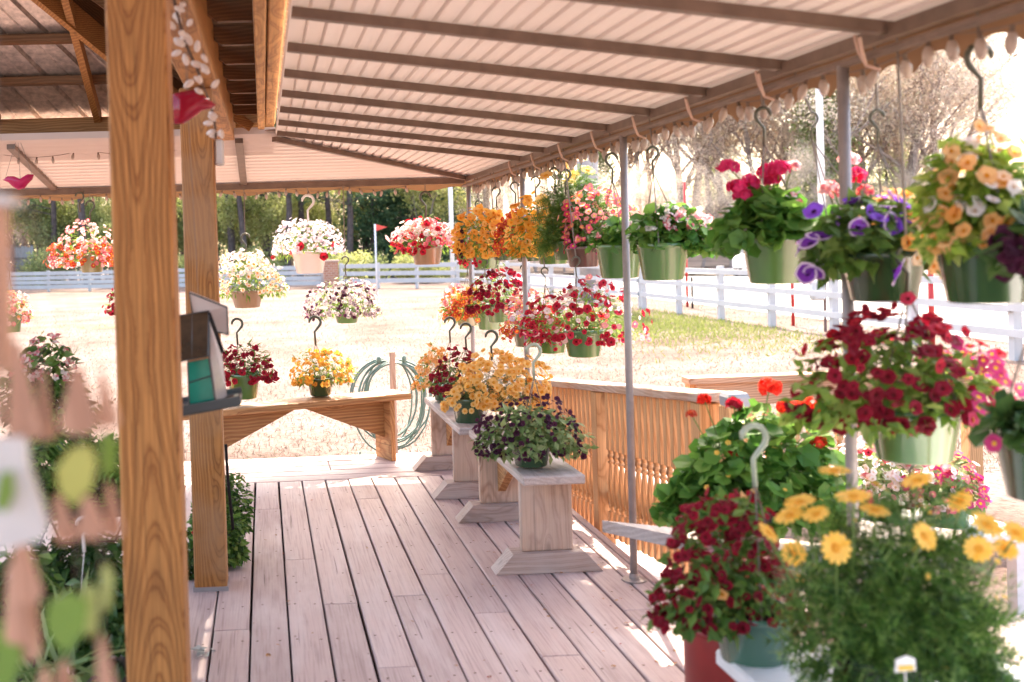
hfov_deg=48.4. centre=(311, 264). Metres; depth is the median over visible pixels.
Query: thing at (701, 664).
milk can
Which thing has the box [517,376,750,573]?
ramp railing
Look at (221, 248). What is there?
evergreen tree
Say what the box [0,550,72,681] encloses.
potted plant
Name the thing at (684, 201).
marker post
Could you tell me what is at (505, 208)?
bare tree
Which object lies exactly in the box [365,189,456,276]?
evergreen tree
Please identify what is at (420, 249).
hanging basket
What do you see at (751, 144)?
bare tree
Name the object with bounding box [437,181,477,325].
hanging basket
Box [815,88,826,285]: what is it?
utility pole
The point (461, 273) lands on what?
round bush
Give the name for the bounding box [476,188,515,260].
bare tree
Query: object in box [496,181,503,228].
bare tree
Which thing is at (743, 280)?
gravel road
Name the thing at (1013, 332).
board fence
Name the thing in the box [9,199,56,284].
pine tree
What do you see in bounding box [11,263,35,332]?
hanging basket
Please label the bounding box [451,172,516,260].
hanging basket
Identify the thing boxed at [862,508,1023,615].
plant table
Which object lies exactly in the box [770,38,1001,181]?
bare tree
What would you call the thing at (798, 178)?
bare tree
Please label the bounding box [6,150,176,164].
string lights
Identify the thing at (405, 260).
round bush
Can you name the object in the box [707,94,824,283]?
hanging basket
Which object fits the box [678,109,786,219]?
bare tree
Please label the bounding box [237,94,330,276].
pine tree
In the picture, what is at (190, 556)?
potted plant
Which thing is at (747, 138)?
bare tree
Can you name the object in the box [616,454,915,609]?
ramp
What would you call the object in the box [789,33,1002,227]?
bare tree
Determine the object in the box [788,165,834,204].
bare tree
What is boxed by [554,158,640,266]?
hanging basket
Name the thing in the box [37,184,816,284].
hill
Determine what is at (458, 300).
hanging basket
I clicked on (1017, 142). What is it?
sky
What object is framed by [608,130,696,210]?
bare tree
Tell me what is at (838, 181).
bare tree
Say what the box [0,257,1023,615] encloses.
lawn
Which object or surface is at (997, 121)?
bare tree
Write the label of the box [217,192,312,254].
young tree
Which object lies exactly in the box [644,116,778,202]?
bare tree
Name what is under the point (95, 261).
hanging basket
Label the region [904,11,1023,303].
hanging basket
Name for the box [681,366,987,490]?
landing railing
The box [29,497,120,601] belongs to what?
plant stand
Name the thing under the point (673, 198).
bare tree
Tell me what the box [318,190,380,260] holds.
evergreen tree
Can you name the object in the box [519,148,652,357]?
hanging basket
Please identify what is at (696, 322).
green grass
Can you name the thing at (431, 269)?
round bush
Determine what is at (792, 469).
flower pot
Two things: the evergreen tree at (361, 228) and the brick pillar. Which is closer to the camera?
the brick pillar
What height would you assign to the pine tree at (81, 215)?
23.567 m
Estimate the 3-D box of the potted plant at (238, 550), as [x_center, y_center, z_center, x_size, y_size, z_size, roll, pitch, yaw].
[-0.437,1.269,5.114,0.342,0.269,0.263,-1,1,19]
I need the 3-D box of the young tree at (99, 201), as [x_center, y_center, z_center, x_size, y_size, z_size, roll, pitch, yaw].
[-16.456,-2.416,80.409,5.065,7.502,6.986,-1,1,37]
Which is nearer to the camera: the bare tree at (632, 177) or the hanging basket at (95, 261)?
the hanging basket at (95, 261)
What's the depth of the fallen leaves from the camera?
4.00 m
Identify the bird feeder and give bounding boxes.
[180,12,242,415]
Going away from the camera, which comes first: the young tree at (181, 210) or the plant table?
the plant table
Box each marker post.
[683,182,688,306]
[790,284,794,325]
[927,270,934,344]
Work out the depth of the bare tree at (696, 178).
86.14 m
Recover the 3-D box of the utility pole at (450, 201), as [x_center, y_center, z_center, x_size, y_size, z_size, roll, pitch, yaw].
[6.666,-3.292,53.308,0.217,8.592,0.217,-2,1,-2]
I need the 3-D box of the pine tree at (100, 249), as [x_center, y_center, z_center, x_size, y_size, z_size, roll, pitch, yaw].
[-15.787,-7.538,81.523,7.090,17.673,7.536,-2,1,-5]
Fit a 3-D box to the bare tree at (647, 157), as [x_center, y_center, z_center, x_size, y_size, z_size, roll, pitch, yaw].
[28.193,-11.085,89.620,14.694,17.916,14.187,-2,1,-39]
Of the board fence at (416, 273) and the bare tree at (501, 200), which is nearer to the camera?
the board fence at (416, 273)
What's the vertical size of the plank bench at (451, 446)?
0.449 m
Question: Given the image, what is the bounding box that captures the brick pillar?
[323,260,339,288]
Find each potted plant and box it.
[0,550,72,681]
[1,397,120,550]
[1,568,126,681]
[3,331,97,444]
[29,535,122,593]
[62,568,126,681]
[186,472,254,537]
[186,512,250,568]
[187,542,193,580]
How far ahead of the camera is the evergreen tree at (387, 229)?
74.76 m
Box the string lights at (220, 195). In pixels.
[23,185,407,204]
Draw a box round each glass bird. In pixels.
[3,144,33,189]
[173,28,215,123]
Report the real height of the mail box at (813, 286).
1.328 m
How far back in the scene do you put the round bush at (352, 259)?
55.89 m
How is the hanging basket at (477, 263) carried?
hanging from the metal canopy
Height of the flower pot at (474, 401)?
0.518 m
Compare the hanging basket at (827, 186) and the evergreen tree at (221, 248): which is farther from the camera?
the evergreen tree at (221, 248)
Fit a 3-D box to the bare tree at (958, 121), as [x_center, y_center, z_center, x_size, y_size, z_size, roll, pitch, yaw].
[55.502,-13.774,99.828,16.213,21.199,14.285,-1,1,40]
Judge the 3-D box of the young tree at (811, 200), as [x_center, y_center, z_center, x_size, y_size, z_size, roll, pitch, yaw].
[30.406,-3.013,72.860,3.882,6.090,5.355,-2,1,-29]
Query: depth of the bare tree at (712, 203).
71.34 m
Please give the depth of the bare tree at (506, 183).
92.33 m
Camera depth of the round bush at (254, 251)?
69.70 m
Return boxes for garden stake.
[691,277,693,307]
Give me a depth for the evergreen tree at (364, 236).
77.92 m
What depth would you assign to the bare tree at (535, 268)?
72.95 m
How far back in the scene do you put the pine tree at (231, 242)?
73.58 m
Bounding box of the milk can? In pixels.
[683,544,787,681]
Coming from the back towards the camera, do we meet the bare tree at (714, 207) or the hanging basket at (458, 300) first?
the bare tree at (714, 207)
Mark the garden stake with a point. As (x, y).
(692, 304)
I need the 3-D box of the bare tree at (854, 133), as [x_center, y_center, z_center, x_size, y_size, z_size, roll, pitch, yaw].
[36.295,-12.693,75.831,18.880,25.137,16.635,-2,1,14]
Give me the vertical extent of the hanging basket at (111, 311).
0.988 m
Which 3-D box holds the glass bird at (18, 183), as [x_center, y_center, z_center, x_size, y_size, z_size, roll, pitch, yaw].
[-1.361,-0.454,5.140,0.145,0.220,0.038,-2,1,-2]
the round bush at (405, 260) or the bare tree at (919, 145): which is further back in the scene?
the bare tree at (919, 145)
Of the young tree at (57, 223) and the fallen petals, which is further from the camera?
the young tree at (57, 223)
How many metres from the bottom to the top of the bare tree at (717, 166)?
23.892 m
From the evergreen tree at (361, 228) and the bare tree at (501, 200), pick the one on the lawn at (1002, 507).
the evergreen tree at (361, 228)
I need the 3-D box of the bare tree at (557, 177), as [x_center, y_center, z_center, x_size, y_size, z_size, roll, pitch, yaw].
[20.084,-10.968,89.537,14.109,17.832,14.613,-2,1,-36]
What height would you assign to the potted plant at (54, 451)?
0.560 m
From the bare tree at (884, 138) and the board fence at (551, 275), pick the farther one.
the bare tree at (884, 138)
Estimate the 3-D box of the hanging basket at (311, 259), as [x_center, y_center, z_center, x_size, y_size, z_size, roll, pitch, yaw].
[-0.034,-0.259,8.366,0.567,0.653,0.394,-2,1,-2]
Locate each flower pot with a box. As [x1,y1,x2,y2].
[222,317,279,399]
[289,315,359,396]
[411,316,457,400]
[428,322,482,406]
[438,330,553,423]
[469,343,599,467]
[639,422,810,667]
[649,378,863,549]
[755,465,1023,681]
[829,435,923,519]
[899,451,992,528]
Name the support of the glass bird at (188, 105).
hanging from the timber porch
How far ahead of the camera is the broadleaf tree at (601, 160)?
84.48 m
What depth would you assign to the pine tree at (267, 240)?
75.57 m
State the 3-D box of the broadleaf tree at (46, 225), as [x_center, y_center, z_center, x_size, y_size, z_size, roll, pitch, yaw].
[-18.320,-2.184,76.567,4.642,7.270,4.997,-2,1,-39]
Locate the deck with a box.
[0,452,1023,681]
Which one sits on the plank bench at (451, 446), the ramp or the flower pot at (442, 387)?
the flower pot at (442, 387)
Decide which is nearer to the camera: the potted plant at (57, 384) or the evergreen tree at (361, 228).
the potted plant at (57, 384)
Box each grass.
[428,306,913,363]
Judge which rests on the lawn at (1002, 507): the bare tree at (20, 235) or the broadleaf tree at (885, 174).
the bare tree at (20, 235)
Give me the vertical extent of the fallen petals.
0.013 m
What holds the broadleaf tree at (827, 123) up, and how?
on the lawn at (1002, 507)
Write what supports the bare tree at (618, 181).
on the hill
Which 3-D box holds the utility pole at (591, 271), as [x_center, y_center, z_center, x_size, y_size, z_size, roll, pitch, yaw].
[8.992,-4.619,36.376,0.691,11.578,0.691,-2,1,-2]
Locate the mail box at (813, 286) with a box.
[809,280,826,331]
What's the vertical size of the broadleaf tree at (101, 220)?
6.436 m
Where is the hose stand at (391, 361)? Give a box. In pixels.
[350,351,431,454]
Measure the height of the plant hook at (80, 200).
0.159 m
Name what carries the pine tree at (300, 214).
on the lawn at (1002, 507)
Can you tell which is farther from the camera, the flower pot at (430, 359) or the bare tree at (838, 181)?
the bare tree at (838, 181)
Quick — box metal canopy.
[0,0,1023,624]
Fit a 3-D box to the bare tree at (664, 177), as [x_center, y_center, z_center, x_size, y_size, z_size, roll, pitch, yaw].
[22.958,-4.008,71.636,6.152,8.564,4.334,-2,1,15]
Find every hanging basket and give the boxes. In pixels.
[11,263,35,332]
[43,193,112,272]
[102,288,114,315]
[219,188,289,307]
[271,187,345,273]
[300,188,382,322]
[385,183,455,264]
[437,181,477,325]
[440,177,500,329]
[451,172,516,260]
[456,178,499,268]
[464,173,529,322]
[489,175,538,261]
[498,164,549,346]
[502,160,567,263]
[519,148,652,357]
[519,165,569,353]
[527,153,612,259]
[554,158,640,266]
[585,132,639,278]
[625,119,714,280]
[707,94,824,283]
[772,37,1023,465]
[794,46,941,301]
[794,72,873,279]
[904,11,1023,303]
[967,345,1023,501]
[972,195,1023,285]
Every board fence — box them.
[11,265,323,291]
[339,262,459,287]
[455,260,640,307]
[639,266,1023,360]
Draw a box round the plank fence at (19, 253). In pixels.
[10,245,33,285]
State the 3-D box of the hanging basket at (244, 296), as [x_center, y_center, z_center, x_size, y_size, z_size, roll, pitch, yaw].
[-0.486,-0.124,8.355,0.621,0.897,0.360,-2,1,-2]
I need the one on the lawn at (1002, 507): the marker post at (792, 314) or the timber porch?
the marker post at (792, 314)
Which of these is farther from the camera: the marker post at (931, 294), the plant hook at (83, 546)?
the marker post at (931, 294)
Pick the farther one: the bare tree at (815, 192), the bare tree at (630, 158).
the bare tree at (630, 158)
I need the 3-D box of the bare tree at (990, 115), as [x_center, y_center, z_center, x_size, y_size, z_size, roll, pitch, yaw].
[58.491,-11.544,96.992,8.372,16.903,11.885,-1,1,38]
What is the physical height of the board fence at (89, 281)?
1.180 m
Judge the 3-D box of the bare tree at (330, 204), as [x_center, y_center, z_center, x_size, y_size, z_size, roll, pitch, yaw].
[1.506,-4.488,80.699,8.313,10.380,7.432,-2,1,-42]
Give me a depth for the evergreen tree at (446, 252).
77.24 m
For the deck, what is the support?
on the lawn at (1002, 507)
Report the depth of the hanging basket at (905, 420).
2.63 m
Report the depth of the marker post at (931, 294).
18.14 m
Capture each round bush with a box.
[14,261,45,285]
[21,242,75,285]
[178,255,184,282]
[230,244,270,276]
[258,254,290,281]
[327,249,372,285]
[328,251,354,279]
[357,252,389,278]
[390,253,422,282]
[405,256,444,282]
[439,260,468,277]
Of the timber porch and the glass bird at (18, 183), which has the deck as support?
the timber porch
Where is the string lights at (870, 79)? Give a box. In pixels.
[472,20,1023,193]
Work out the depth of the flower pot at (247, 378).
7.09 m
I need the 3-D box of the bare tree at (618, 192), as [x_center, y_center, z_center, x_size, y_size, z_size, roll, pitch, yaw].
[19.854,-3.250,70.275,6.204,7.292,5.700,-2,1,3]
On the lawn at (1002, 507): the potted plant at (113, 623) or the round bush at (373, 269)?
the round bush at (373, 269)
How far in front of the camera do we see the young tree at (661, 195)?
72.14 m
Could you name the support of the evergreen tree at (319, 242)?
on the lawn at (1002, 507)
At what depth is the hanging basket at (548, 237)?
5.83 m
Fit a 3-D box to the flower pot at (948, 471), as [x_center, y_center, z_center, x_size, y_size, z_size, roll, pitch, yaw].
[2.622,0.935,4.582,0.352,0.332,0.292,-2,1,-36]
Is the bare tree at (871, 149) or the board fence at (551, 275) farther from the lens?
the bare tree at (871, 149)
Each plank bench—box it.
[183,389,410,460]
[412,397,502,499]
[455,429,602,574]
[602,520,961,642]
[716,644,1023,681]
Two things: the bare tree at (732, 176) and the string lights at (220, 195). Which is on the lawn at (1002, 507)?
the bare tree at (732, 176)
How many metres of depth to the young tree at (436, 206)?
69.79 m
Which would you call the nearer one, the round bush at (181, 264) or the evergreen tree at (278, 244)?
the round bush at (181, 264)
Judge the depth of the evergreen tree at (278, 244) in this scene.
96.72 m
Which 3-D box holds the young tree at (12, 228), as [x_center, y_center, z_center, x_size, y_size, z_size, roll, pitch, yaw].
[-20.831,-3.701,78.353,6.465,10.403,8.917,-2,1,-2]
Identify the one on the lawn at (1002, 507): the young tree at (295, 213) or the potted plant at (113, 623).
the young tree at (295, 213)
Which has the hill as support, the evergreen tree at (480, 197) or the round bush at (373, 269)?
the evergreen tree at (480, 197)
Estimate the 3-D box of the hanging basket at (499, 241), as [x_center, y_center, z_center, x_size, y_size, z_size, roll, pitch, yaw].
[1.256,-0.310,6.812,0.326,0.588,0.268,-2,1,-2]
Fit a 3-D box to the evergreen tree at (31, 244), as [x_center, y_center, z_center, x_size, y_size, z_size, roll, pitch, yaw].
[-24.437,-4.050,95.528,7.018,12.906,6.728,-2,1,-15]
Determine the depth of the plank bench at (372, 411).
7.42 m
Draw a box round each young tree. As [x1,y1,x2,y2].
[9,198,50,246]
[19,202,78,246]
[38,197,111,279]
[50,197,110,279]
[176,193,255,267]
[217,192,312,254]
[217,193,277,249]
[243,192,305,251]
[293,195,376,249]
[294,190,377,275]
[386,187,482,241]
[634,184,679,213]
[733,170,816,204]
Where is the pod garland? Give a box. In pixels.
[170,0,223,139]
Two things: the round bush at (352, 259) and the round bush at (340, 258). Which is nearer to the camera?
the round bush at (352, 259)
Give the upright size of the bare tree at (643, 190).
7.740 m
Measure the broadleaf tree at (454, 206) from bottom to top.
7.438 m
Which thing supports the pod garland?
hanging from the timber porch
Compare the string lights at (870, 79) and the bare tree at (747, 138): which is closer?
the string lights at (870, 79)
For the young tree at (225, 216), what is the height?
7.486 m
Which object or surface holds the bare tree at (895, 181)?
on the lawn at (1002, 507)
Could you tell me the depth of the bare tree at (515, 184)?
97.03 m
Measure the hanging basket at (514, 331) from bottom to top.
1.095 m
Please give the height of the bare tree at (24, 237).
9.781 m
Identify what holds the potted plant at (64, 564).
on the plant stand at (73, 512)
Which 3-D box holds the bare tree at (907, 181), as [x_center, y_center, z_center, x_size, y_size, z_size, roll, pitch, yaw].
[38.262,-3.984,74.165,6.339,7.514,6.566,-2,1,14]
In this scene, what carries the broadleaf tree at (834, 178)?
on the lawn at (1002, 507)
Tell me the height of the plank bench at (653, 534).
0.452 m
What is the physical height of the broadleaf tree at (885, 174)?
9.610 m
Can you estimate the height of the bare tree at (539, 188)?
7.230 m
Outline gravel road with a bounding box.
[475,268,1023,343]
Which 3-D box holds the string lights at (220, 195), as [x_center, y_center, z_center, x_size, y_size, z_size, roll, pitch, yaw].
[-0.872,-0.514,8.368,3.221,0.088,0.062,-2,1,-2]
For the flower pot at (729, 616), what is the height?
0.566 m
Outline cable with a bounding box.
[224,444,234,529]
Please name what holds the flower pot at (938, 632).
on the plank bench at (738, 672)
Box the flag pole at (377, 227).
[374,224,385,295]
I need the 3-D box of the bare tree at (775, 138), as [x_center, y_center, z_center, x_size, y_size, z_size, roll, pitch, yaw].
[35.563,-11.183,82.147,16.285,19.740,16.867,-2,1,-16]
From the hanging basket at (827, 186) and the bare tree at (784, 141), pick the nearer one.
the hanging basket at (827, 186)
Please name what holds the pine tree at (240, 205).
on the lawn at (1002, 507)
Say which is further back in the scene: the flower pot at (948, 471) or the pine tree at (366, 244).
the pine tree at (366, 244)
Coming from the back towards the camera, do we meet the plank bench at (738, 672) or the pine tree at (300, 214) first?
the pine tree at (300, 214)
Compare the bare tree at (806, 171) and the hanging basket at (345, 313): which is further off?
the bare tree at (806, 171)
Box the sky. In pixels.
[18,34,1023,256]
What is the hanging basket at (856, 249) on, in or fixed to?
hanging from the metal canopy
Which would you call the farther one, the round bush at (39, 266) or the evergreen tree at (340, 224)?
the evergreen tree at (340, 224)
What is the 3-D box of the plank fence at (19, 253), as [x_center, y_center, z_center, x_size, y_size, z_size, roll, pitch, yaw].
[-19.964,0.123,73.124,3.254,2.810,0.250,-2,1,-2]
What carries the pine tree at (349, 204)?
on the lawn at (1002, 507)
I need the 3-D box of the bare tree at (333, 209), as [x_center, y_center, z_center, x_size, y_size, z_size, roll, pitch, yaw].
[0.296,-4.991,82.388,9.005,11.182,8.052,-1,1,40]
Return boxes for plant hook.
[75,191,83,211]
[75,519,85,586]
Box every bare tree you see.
[9,201,76,266]
[9,207,31,255]
[268,192,344,254]
[304,191,345,242]
[454,180,533,268]
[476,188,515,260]
[479,184,501,270]
[492,177,542,271]
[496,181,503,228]
[504,181,514,208]
[510,177,528,201]
[527,170,572,271]
[549,146,640,204]
[598,164,667,215]
[599,156,648,216]
[602,155,687,214]
[607,145,658,214]
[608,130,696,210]
[608,140,655,181]
[609,138,664,203]
[628,138,710,213]
[639,116,748,208]
[641,99,826,178]
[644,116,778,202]
[653,111,788,210]
[658,174,710,208]
[666,145,761,266]
[673,154,759,266]
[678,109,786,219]
[691,99,803,206]
[697,109,773,214]
[712,65,895,184]
[713,88,855,184]
[715,168,755,216]
[727,50,985,188]
[727,77,909,188]
[732,80,926,174]
[752,129,835,204]
[755,33,1023,161]
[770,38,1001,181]
[780,38,1008,172]
[780,144,839,208]
[786,150,887,207]
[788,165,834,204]
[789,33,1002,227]
[798,33,1023,199]
[850,50,995,165]
[852,54,1023,185]
[852,148,922,208]
[863,62,1016,171]
[871,35,1023,199]
[872,146,962,196]
[940,48,1023,159]
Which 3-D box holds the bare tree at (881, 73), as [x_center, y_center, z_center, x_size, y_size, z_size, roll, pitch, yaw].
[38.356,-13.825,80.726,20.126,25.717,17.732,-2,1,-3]
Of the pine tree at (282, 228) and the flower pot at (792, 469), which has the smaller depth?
the flower pot at (792, 469)
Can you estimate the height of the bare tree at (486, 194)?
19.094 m
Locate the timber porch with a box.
[0,0,288,681]
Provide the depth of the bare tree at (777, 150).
78.50 m
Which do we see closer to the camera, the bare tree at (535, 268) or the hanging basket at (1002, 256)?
the hanging basket at (1002, 256)
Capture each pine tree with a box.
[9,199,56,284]
[57,197,110,279]
[77,198,91,284]
[224,194,236,277]
[234,196,275,252]
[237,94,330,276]
[259,110,276,257]
[274,116,303,275]
[276,109,284,265]
[290,188,400,278]
[296,191,332,256]
[361,199,368,254]
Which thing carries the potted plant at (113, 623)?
on the deck
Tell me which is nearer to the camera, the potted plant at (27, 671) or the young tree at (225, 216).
the potted plant at (27, 671)
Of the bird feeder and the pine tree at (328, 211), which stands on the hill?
the pine tree at (328, 211)
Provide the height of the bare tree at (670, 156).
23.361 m
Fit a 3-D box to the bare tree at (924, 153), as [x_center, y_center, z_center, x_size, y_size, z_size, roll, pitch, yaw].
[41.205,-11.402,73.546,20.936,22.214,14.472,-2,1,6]
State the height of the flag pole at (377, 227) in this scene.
2.856 m
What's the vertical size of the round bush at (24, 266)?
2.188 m
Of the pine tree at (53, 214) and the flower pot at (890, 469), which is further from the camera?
the pine tree at (53, 214)
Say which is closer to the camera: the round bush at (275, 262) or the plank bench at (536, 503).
the plank bench at (536, 503)
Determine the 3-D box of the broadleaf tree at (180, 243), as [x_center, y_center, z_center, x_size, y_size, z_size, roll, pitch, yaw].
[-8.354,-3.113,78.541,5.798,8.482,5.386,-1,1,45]
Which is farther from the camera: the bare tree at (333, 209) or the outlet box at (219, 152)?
the bare tree at (333, 209)
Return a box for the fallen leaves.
[190,645,214,657]
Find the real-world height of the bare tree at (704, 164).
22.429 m
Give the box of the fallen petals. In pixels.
[260,513,676,681]
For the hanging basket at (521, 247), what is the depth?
6.27 m
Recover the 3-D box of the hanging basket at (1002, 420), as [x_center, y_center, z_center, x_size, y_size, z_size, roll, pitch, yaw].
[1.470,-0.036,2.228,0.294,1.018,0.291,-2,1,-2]
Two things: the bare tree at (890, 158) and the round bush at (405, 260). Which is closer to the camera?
the round bush at (405, 260)
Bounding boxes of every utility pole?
[448,187,454,284]
[576,156,600,299]
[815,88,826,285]
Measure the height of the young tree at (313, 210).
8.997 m
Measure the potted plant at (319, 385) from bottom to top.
0.542 m
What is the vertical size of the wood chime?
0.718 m
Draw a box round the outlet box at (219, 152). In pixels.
[214,139,224,165]
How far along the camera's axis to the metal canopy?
3.86 m
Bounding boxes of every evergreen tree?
[12,216,62,269]
[218,193,278,267]
[253,225,310,263]
[293,214,344,265]
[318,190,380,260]
[332,189,407,270]
[346,194,407,260]
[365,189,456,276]
[366,192,417,262]
[389,187,468,267]
[404,181,500,272]
[441,186,482,257]
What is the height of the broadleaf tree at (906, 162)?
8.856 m
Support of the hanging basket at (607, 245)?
hanging from the metal canopy
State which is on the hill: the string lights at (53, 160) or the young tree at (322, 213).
the young tree at (322, 213)
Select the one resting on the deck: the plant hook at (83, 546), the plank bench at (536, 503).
the plank bench at (536, 503)
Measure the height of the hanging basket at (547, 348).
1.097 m
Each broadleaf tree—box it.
[10,198,77,258]
[63,197,112,279]
[176,196,233,258]
[217,194,256,254]
[397,188,463,244]
[598,150,632,214]
[686,122,746,216]
[779,89,876,207]
[800,144,876,203]
[853,137,918,193]
[882,136,922,192]
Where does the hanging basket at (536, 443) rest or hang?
on the plank bench at (536, 503)
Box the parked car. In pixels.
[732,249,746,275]
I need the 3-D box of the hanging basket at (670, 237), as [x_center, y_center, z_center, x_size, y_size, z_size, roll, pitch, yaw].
[1.420,-0.257,4.376,0.398,0.634,0.296,-2,1,-2]
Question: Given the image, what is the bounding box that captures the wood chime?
[0,195,123,681]
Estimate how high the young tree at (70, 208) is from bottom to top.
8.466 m
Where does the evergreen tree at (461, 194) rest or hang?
on the lawn at (1002, 507)
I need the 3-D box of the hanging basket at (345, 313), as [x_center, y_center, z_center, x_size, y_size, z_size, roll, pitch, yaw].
[0.214,-0.075,8.390,0.635,1.037,0.414,-2,1,-2]
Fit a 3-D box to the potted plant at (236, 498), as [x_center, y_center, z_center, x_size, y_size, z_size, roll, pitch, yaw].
[-0.459,1.232,5.447,0.307,0.430,0.313,-1,1,42]
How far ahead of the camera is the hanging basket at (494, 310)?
7.35 m
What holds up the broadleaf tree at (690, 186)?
on the hill
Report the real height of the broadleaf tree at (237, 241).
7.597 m
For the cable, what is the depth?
4.90 m

